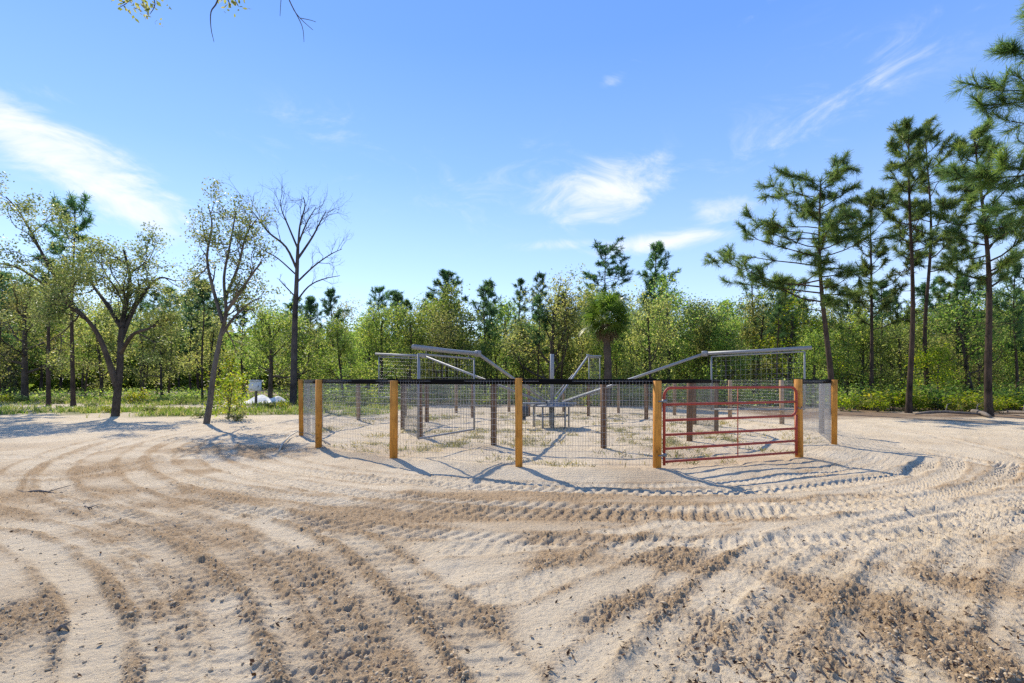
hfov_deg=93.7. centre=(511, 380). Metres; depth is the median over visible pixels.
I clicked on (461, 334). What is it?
broadleaf tree
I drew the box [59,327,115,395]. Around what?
broadleaf tree
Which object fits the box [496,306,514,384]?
pine tree
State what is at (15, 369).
broadleaf tree
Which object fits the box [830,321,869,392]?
broadleaf tree
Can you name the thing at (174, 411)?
grass
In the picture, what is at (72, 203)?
pine tree
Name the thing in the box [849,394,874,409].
shrub
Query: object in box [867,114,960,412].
pine tree
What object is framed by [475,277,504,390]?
pine tree
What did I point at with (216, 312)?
pine tree
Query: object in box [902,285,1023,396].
broadleaf tree
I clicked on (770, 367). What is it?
broadleaf tree
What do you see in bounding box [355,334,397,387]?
broadleaf tree
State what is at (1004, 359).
broadleaf tree
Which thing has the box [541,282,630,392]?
broadleaf tree
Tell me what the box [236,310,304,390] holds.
broadleaf tree
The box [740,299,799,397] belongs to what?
broadleaf tree
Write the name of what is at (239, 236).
oak tree
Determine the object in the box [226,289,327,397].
broadleaf tree
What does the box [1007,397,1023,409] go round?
shrub
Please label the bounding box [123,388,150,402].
shrub
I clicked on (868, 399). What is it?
shrub
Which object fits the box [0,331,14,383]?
broadleaf tree
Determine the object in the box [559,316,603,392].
broadleaf tree
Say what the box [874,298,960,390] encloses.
broadleaf tree
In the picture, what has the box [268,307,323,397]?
broadleaf tree
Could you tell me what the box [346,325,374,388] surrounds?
broadleaf tree
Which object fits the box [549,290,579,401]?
pine tree
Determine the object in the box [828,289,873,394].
pine tree
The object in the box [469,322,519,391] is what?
broadleaf tree
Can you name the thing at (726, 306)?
pine tree
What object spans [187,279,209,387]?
pine tree
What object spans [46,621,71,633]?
stick
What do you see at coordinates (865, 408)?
shrub
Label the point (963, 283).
pine tree
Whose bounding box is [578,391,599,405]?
shrub
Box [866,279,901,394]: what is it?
pine tree
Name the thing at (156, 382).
broadleaf tree
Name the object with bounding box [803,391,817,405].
shrub
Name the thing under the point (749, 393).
shrub
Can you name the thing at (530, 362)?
broadleaf tree
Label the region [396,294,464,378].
broadleaf tree
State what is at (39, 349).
broadleaf tree
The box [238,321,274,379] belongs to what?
broadleaf tree
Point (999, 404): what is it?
shrub
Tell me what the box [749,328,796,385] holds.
broadleaf tree
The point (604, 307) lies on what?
palm tree
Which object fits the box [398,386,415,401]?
shrub
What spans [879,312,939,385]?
broadleaf tree
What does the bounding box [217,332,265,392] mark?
broadleaf tree
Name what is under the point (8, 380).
broadleaf tree
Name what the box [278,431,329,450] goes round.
hose
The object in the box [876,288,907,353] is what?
pine tree
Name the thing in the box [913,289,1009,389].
broadleaf tree
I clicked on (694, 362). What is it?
broadleaf tree
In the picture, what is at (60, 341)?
broadleaf tree
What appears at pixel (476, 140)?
sky
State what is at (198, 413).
shrub
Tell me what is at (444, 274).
pine tree
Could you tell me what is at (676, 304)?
broadleaf tree
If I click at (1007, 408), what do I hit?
shrub
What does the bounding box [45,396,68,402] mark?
shrub
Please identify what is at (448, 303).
broadleaf tree
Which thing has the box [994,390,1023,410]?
shrub
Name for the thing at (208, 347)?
broadleaf tree
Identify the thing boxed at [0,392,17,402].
shrub
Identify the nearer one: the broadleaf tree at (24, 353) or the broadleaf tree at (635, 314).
the broadleaf tree at (24, 353)
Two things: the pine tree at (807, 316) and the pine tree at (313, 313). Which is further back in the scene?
the pine tree at (313, 313)
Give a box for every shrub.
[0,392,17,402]
[10,394,28,402]
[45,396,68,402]
[83,401,103,407]
[98,404,111,412]
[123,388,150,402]
[140,402,158,412]
[162,390,193,404]
[186,408,204,417]
[224,411,247,420]
[262,401,276,407]
[276,400,290,408]
[297,389,327,400]
[324,388,350,402]
[346,384,381,403]
[369,390,389,404]
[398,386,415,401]
[429,384,458,402]
[449,386,484,404]
[476,394,497,405]
[497,389,522,402]
[530,388,548,401]
[543,378,581,401]
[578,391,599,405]
[620,393,643,405]
[662,383,696,406]
[696,381,733,405]
[713,384,750,405]
[727,389,757,405]
[763,388,787,404]
[786,389,810,400]
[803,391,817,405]
[825,394,858,410]
[841,393,863,408]
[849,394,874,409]
[854,395,887,409]
[856,385,897,409]
[856,400,874,409]
[860,396,895,411]
[871,383,928,409]
[871,389,922,410]
[888,389,934,410]
[913,380,969,409]
[917,396,948,409]
[929,399,956,409]
[938,389,983,411]
[951,390,983,406]
[957,399,983,411]
[981,395,1013,411]
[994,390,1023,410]
[997,401,1020,410]
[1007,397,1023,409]
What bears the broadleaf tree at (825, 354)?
on the ground at (874, 465)
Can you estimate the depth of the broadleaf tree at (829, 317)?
65.08 m
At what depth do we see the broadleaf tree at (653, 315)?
28.43 m
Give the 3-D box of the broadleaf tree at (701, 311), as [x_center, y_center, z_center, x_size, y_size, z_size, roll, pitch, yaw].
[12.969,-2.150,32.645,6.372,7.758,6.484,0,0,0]
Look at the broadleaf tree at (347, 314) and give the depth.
72.97 m
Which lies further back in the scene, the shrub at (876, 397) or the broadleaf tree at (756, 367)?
the broadleaf tree at (756, 367)
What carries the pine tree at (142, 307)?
on the ground at (874, 465)
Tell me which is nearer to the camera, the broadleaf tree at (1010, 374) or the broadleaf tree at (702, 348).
the broadleaf tree at (1010, 374)
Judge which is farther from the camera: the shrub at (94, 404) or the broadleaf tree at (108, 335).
the broadleaf tree at (108, 335)
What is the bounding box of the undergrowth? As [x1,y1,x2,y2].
[1,369,1023,410]
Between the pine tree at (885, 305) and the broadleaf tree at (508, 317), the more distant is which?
the broadleaf tree at (508, 317)
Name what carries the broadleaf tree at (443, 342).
on the ground at (874, 465)
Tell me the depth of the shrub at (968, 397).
22.13 m
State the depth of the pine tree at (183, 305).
84.19 m
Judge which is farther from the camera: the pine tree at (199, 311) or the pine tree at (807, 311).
the pine tree at (199, 311)
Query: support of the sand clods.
on the ground at (874, 465)
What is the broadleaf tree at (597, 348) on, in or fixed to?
on the ground at (874, 465)
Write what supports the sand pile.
on the ground at (874, 465)
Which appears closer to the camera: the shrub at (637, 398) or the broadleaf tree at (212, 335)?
the shrub at (637, 398)
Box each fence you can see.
[298,378,837,467]
[401,379,719,447]
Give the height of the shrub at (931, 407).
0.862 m
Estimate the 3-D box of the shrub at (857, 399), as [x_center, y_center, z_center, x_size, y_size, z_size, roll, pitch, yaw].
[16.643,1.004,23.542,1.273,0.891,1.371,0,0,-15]
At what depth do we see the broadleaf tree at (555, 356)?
38.97 m
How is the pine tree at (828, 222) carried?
on the ground at (874, 465)
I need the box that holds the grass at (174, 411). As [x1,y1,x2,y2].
[0,394,450,419]
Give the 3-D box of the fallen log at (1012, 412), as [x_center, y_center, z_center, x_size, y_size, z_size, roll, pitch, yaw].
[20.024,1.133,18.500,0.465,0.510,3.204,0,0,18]
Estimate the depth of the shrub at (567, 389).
28.55 m
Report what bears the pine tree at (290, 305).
on the ground at (874, 465)
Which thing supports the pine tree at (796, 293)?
on the ground at (874, 465)
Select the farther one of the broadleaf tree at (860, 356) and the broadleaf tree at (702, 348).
the broadleaf tree at (860, 356)
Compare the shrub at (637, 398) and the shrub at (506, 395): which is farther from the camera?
the shrub at (506, 395)
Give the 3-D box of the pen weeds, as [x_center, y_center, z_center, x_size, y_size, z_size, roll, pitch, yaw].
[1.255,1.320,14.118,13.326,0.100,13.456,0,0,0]
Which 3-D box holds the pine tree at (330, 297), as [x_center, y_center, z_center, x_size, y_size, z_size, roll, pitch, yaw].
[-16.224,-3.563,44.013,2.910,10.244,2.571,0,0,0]
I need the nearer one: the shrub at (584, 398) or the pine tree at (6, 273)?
the shrub at (584, 398)
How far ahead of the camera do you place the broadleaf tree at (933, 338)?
45.37 m
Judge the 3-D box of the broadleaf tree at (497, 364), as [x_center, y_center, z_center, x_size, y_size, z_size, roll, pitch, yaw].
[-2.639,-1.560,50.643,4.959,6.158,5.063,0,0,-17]
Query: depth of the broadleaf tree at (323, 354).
45.43 m
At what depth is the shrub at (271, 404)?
23.94 m
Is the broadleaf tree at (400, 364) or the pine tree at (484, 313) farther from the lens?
the broadleaf tree at (400, 364)
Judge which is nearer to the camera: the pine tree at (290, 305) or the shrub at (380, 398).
the shrub at (380, 398)
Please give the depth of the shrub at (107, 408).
20.78 m
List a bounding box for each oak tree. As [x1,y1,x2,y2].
[0,171,219,416]
[111,0,314,40]
[168,177,290,423]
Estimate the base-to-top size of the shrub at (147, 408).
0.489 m
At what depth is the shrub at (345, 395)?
27.22 m
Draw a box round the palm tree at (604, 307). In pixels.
[578,289,637,404]
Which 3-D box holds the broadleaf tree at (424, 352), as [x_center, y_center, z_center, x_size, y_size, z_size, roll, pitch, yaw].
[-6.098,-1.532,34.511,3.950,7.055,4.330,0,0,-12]
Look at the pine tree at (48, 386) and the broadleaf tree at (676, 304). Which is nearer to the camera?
the pine tree at (48, 386)
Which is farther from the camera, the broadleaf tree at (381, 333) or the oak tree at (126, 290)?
the broadleaf tree at (381, 333)
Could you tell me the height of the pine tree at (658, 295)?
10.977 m
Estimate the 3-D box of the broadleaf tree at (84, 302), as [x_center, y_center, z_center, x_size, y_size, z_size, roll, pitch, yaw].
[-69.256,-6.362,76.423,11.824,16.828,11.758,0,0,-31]
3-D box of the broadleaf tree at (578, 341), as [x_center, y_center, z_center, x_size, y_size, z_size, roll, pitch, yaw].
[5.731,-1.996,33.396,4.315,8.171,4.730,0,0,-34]
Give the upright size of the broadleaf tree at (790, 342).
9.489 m
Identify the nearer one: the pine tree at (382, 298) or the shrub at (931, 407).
the shrub at (931, 407)
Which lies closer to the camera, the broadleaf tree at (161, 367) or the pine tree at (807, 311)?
the broadleaf tree at (161, 367)
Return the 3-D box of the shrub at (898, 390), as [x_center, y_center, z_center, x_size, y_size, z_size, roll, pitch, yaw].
[18.754,0.783,23.091,1.802,1.353,2.142,0,0,-12]
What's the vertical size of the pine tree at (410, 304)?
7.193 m
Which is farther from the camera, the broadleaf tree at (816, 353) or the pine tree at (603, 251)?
the pine tree at (603, 251)
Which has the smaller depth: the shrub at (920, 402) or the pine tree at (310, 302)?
the shrub at (920, 402)
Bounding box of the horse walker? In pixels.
[375,344,811,439]
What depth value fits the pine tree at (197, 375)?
55.35 m
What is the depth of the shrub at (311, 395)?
27.40 m
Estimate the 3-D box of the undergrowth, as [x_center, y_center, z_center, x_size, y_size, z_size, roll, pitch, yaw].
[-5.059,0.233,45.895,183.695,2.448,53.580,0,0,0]
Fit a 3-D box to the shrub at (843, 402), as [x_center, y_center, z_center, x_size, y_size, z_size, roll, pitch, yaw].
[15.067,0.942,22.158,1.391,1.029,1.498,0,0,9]
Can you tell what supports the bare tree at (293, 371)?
on the ground at (874, 465)
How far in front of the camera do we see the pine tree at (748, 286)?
33.90 m
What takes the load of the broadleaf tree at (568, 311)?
on the ground at (874, 465)
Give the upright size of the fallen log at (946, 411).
0.504 m
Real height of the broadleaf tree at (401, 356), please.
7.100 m
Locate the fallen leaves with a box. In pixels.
[0,426,1023,682]
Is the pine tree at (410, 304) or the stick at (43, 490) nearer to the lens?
the stick at (43, 490)
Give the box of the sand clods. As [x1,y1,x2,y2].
[0,437,1023,682]
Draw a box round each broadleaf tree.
[0,269,61,391]
[0,273,93,401]
[0,283,50,393]
[0,303,75,393]
[0,306,35,385]
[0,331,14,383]
[1,313,94,379]
[20,282,89,377]
[52,323,112,393]
[59,288,104,380]
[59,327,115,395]
[60,293,137,395]
[78,296,145,370]
[98,305,179,398]
[125,308,197,396]
[132,328,186,391]
[148,327,208,390]
[173,309,246,395]
[175,302,251,387]
[195,350,254,406]
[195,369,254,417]
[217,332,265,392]
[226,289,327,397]
[230,320,304,381]
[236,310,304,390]
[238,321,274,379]
[243,304,290,388]
[257,311,347,389]
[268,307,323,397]
[300,344,331,378]
[306,333,338,378]
[307,316,370,401]
[320,297,362,377]
[322,360,343,393]
[329,329,372,390]
[338,310,395,392]
[339,300,414,398]
[346,310,385,394]
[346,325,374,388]
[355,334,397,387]
[367,303,437,378]
[387,335,415,378]
[392,338,416,378]
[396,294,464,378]
[401,278,489,386]
[405,300,472,400]
[405,309,449,395]
[411,304,495,398]
[439,328,481,389]
[463,339,497,392]
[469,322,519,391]
[470,340,504,389]
[475,296,545,385]
[491,263,604,398]
[497,305,549,390]
[501,321,548,378]
[507,288,576,390]
[516,326,547,388]
[519,320,587,386]
[528,325,585,393]
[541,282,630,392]
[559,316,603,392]
[569,291,628,398]
[575,330,634,391]
[596,278,670,392]
[601,333,638,378]
[611,311,681,386]
[615,276,694,404]
[626,306,665,373]
[632,271,713,401]
[632,312,688,376]
[659,294,761,399]
[662,306,721,386]
[663,331,690,390]
[666,292,704,373]
[675,309,739,399]
[676,301,729,361]
[681,315,735,385]
[687,296,766,385]
[699,314,766,400]
[729,289,797,400]
[736,303,785,370]
[738,285,851,400]
[739,295,824,388]
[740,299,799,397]
[745,335,786,389]
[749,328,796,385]
[773,329,838,405]
[781,313,857,393]
[811,295,879,390]
[812,327,850,377]
[826,306,904,396]
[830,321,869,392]
[832,295,894,388]
[837,324,885,382]
[840,320,906,383]
[845,325,903,387]
[857,311,950,393]
[865,318,932,389]
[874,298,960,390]
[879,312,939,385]
[897,340,979,396]
[898,301,977,391]
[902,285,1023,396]
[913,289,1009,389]
[915,316,955,392]
[929,318,1011,395]
[941,288,1014,392]
[946,303,1023,392]
[949,314,1017,393]
[974,292,1023,369]
[978,279,1023,387]
[982,286,1022,389]
[992,329,1023,389]
[993,315,1023,391]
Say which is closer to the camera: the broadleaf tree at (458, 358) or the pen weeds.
the pen weeds
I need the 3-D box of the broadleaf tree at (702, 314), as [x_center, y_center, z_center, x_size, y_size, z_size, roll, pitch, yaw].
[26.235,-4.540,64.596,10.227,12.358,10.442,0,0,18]
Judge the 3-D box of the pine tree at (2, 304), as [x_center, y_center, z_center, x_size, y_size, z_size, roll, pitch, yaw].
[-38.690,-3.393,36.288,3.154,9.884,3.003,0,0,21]
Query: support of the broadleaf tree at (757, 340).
on the ground at (874, 465)
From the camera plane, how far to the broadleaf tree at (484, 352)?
31.95 m
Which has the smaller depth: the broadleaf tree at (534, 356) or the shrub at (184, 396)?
the shrub at (184, 396)
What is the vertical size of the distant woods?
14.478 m
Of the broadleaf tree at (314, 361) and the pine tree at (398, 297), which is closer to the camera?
the pine tree at (398, 297)
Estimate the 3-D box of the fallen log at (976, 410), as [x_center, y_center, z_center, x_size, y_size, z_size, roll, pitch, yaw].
[18.591,1.138,19.074,0.330,0.523,4.044,0,0,38]
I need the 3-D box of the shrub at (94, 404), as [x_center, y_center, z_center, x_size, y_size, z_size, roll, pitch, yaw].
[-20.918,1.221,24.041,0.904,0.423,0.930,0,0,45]
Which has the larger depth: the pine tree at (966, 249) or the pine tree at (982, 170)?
the pine tree at (966, 249)
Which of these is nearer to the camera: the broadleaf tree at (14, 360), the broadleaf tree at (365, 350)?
the broadleaf tree at (365, 350)
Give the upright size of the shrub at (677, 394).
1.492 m
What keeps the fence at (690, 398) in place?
on the ground at (874, 465)
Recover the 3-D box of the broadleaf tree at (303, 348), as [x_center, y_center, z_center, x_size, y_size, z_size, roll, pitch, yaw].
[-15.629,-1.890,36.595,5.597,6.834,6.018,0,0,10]
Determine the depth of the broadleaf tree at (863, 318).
64.09 m
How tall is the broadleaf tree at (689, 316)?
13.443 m
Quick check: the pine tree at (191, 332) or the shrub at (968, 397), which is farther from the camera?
the pine tree at (191, 332)
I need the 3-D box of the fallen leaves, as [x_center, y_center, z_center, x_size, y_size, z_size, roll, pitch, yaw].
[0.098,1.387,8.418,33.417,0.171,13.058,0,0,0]
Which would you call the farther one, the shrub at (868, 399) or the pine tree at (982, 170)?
the shrub at (868, 399)
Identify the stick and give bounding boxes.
[18,485,69,492]
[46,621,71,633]
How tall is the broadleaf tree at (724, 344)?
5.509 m
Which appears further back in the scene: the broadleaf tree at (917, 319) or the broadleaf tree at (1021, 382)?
the broadleaf tree at (1021, 382)
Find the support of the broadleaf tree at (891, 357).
on the ground at (874, 465)
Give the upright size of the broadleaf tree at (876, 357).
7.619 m
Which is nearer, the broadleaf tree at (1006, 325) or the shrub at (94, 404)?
the shrub at (94, 404)
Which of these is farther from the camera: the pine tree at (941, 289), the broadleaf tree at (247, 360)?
the pine tree at (941, 289)
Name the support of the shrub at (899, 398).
on the ground at (874, 465)
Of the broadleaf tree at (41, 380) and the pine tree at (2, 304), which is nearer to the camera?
the pine tree at (2, 304)
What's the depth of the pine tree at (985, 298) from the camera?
60.06 m
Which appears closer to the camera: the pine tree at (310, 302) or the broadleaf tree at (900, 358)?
the broadleaf tree at (900, 358)
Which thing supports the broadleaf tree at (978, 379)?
on the ground at (874, 465)
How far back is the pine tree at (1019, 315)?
23.90 m
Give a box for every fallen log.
[915,402,980,414]
[970,402,991,416]
[999,406,1023,413]
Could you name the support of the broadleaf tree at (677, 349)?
on the ground at (874, 465)
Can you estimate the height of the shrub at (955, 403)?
1.093 m
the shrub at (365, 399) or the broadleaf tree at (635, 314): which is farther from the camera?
the broadleaf tree at (635, 314)
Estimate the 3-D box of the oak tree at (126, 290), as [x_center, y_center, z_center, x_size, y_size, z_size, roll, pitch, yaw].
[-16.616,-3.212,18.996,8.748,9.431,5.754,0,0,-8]
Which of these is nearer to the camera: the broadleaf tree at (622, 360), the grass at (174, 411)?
the grass at (174, 411)
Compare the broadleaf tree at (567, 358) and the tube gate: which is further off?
the broadleaf tree at (567, 358)
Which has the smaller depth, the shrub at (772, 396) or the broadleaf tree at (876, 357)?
the shrub at (772, 396)
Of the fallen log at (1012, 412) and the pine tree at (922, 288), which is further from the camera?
the pine tree at (922, 288)
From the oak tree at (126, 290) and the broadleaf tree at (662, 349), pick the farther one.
the broadleaf tree at (662, 349)
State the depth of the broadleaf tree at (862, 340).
28.68 m
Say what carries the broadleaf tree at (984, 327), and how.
on the ground at (874, 465)
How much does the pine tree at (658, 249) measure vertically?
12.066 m
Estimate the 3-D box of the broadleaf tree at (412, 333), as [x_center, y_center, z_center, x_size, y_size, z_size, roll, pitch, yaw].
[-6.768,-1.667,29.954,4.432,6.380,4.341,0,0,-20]
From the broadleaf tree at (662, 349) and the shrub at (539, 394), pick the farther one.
the broadleaf tree at (662, 349)
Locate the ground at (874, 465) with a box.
[0,381,1023,682]
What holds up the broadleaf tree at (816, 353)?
on the ground at (874, 465)
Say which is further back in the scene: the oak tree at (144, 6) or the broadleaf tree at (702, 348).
the broadleaf tree at (702, 348)
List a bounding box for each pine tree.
[0,270,31,392]
[0,271,22,395]
[16,251,76,405]
[34,190,96,406]
[34,271,79,390]
[113,285,152,390]
[143,285,190,394]
[143,289,168,387]
[161,288,209,391]
[167,278,214,392]
[176,293,186,322]
[185,276,223,397]
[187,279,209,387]
[202,297,230,394]
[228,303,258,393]
[278,301,299,351]
[282,295,309,351]
[298,295,324,392]
[301,296,326,334]
[315,286,350,389]
[366,285,397,391]
[380,290,405,378]
[384,291,408,378]
[395,298,415,388]
[418,291,434,377]
[424,268,468,328]
[464,285,506,384]
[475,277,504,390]
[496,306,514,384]
[507,278,530,377]
[523,270,553,389]
[525,295,551,390]
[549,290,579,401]
[576,236,633,317]
[608,292,630,377]
[634,240,684,368]
[638,271,675,375]
[700,148,900,387]
[717,301,737,318]
[736,264,770,393]
[758,276,802,365]
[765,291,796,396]
[792,295,811,378]
[795,295,827,378]
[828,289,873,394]
[837,178,927,399]
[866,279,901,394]
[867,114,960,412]
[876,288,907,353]
[881,113,994,404]
[901,279,941,392]
[922,275,948,320]
[929,117,1023,416]
[930,233,998,397]
[933,0,1023,228]
[935,277,1010,395]
[974,275,1005,316]
[983,260,1023,407]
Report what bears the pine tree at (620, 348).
on the ground at (874, 465)
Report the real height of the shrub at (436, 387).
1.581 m
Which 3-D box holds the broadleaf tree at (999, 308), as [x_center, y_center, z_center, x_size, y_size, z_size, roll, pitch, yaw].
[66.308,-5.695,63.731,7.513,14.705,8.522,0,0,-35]
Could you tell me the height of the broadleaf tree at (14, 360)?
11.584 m
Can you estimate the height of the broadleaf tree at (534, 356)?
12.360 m
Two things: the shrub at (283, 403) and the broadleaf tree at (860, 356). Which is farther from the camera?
the broadleaf tree at (860, 356)
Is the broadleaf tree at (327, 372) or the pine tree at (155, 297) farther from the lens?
the pine tree at (155, 297)
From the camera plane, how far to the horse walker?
11.73 m
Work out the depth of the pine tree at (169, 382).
39.27 m
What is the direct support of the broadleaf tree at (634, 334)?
on the ground at (874, 465)
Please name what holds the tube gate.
attached to the pen fence at (831, 400)
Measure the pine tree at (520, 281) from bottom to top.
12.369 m
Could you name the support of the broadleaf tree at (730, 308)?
on the ground at (874, 465)
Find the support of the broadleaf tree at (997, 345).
on the ground at (874, 465)
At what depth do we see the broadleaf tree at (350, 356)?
56.61 m
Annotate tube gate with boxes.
[658,386,801,465]
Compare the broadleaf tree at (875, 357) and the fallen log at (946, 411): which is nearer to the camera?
the fallen log at (946, 411)
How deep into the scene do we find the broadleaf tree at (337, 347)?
29.84 m
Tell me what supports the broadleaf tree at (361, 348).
on the ground at (874, 465)
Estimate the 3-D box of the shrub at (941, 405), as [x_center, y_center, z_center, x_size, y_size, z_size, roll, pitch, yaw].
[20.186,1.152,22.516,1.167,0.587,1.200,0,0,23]
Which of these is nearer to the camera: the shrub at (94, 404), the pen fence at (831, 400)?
the pen fence at (831, 400)
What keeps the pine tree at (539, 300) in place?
on the ground at (874, 465)
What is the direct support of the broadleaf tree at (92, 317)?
on the ground at (874, 465)
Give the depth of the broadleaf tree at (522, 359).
37.90 m
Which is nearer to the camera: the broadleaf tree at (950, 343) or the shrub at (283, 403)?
the shrub at (283, 403)
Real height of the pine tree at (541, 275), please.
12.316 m
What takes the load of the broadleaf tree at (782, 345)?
on the ground at (874, 465)
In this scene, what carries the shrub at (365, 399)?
on the ground at (874, 465)
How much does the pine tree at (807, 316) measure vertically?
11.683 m
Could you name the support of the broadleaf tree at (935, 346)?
on the ground at (874, 465)
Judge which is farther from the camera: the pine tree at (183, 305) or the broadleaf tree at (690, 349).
the pine tree at (183, 305)
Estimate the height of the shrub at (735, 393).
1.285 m
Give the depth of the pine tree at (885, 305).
26.26 m
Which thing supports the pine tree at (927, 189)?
on the ground at (874, 465)
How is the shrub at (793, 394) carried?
on the ground at (874, 465)
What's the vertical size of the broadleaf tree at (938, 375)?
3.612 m
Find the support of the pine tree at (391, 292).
on the ground at (874, 465)
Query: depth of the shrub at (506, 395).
28.42 m
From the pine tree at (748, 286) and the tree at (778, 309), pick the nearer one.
the tree at (778, 309)
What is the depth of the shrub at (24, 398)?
29.89 m
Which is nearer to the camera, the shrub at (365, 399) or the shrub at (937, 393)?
the shrub at (937, 393)
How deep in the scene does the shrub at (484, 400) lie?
25.67 m
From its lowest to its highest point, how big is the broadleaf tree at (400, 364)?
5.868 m
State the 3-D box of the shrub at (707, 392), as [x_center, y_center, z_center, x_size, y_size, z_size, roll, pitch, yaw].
[10.987,0.726,26.530,2.094,1.479,2.490,0,0,3]
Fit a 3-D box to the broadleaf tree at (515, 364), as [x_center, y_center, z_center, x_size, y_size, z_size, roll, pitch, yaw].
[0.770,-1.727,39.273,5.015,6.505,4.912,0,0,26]
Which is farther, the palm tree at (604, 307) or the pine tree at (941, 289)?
the pine tree at (941, 289)
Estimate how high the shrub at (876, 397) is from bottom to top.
1.237 m
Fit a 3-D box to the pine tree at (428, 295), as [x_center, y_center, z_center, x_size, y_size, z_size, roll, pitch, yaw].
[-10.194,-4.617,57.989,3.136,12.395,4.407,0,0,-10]
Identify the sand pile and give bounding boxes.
[244,395,284,403]
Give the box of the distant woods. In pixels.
[0,294,1023,391]
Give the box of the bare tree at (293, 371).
[216,171,350,404]
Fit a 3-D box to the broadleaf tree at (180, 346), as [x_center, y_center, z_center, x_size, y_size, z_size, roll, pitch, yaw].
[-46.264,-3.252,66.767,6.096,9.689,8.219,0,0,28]
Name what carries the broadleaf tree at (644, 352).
on the ground at (874, 465)
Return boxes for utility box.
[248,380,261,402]
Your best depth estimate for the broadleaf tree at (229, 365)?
23.90 m
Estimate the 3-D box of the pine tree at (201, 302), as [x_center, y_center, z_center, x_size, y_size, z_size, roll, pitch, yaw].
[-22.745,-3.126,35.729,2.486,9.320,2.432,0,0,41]
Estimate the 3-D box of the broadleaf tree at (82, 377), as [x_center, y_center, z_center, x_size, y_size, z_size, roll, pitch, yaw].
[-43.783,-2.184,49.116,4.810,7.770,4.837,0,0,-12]
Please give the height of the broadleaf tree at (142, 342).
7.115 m
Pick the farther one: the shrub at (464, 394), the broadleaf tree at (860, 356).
the broadleaf tree at (860, 356)
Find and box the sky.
[0,0,1023,375]
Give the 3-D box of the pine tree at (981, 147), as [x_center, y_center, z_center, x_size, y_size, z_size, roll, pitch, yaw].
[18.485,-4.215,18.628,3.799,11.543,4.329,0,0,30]
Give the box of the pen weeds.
[312,411,821,467]
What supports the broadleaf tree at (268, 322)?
on the ground at (874, 465)
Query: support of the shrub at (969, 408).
on the ground at (874, 465)
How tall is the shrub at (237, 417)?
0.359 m
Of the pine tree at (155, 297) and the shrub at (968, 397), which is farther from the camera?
the pine tree at (155, 297)
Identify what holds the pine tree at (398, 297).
on the ground at (874, 465)
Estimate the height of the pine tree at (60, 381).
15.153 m
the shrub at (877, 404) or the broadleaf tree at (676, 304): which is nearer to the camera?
the shrub at (877, 404)
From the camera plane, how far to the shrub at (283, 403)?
22.85 m
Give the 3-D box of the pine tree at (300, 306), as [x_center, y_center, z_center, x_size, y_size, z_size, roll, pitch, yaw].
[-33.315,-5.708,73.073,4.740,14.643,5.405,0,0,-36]
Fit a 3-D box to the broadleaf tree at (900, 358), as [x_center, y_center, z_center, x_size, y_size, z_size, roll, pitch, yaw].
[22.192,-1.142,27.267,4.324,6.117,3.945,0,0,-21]
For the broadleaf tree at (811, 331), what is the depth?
34.05 m

